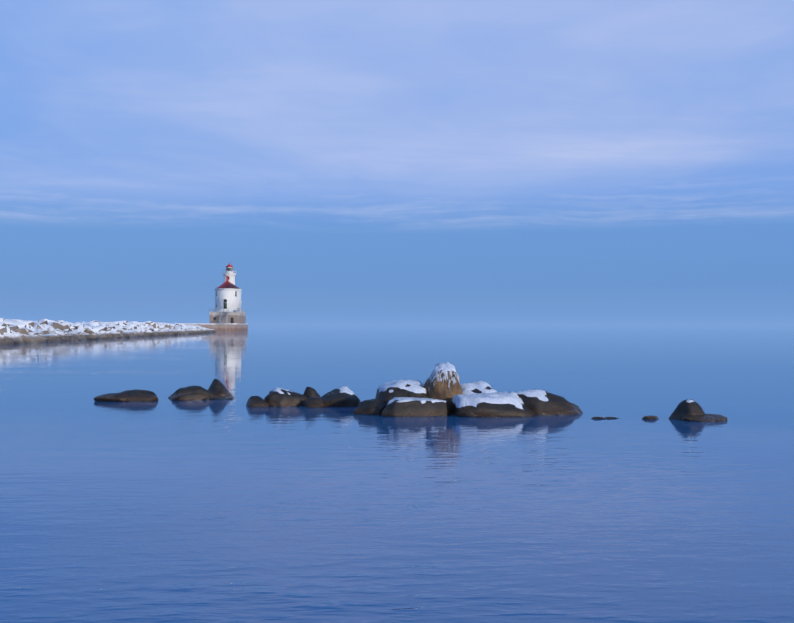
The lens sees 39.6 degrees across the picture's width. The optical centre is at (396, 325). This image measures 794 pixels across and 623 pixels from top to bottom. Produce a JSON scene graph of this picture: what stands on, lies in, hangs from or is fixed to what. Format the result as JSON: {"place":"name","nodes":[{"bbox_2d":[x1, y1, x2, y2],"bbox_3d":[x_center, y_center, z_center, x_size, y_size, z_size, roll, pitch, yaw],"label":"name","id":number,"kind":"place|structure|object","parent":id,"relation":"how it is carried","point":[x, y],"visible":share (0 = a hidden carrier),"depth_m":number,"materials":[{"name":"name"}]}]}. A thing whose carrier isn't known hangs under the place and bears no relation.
{"place":"outdoors","nodes":[
{"label":"outdoors","id":0,"kind":"place"},
{"bbox_2d":[0,325,793,622],"bbox_3d":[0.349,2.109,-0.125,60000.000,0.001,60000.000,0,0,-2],"label":"lake water","id":1,"kind":"structure","parent":0,"point":[164,508],"depth_m":14.80,"materials":[{"name":"blue liquid"}]},
{"bbox_2d":[0,318,216,344],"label":"snowy breakwater","id":2,"kind":"object","parent":1,"relation":"on","point":[15,331],"visible":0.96,"depth_m":166.10,"materials":[{"name":"snow"}]},
{"bbox_2d":[94,389,157,401],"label":"shore rocks","id":3,"kind":"object","parent":1,"relation":"on","point":[136,395],"visible":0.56,"depth_m":30.53,"materials":[{"name":"stone"}]},
{"bbox_2d":[168,379,233,400],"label":"shore rocks","id":4,"kind":"object","parent":1,"relation":"on","point":[217,390],"visible":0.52,"depth_m":31.48,"materials":[{"name":"stone"}]},
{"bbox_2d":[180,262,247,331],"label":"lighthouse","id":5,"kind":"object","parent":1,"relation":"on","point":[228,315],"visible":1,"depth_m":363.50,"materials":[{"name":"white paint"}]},
{"bbox_2d":[246,386,359,407],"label":"shore rocks","id":6,"kind":"object","parent":1,"relation":"on","point":[343,396],"visible":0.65,"depth_m":28.60,"materials":[{"name":"stone"}]},
{"bbox_2d":[353,362,582,416],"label":"shore rocks","id":7,"kind":"object","parent":1,"relation":"on","point":[441,391],"visible":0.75,"depth_m":25.97,"materials":[{"name":"stone"}]},
{"bbox_2d":[591,415,658,419],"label":"shore rocks","id":8,"kind":"object","parent":1,"relation":"on","point":[649,417],"visible":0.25,"depth_m":24.81,"materials":[{"name":"stone"}]},
{"bbox_2d":[668,399,727,421],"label":"shore rocks","id":9,"kind":"object","parent":1,"relation":"on","point":[689,410],"visible":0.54,"depth_m":24.54,"materials":[{"name":"stone"}]},
{"bbox_2d":[0,0,793,324],"label":"sky","id":10,"kind":"structure","parent":0,"point":[351,162],"materials":[{"name":"blue"}]}
]}

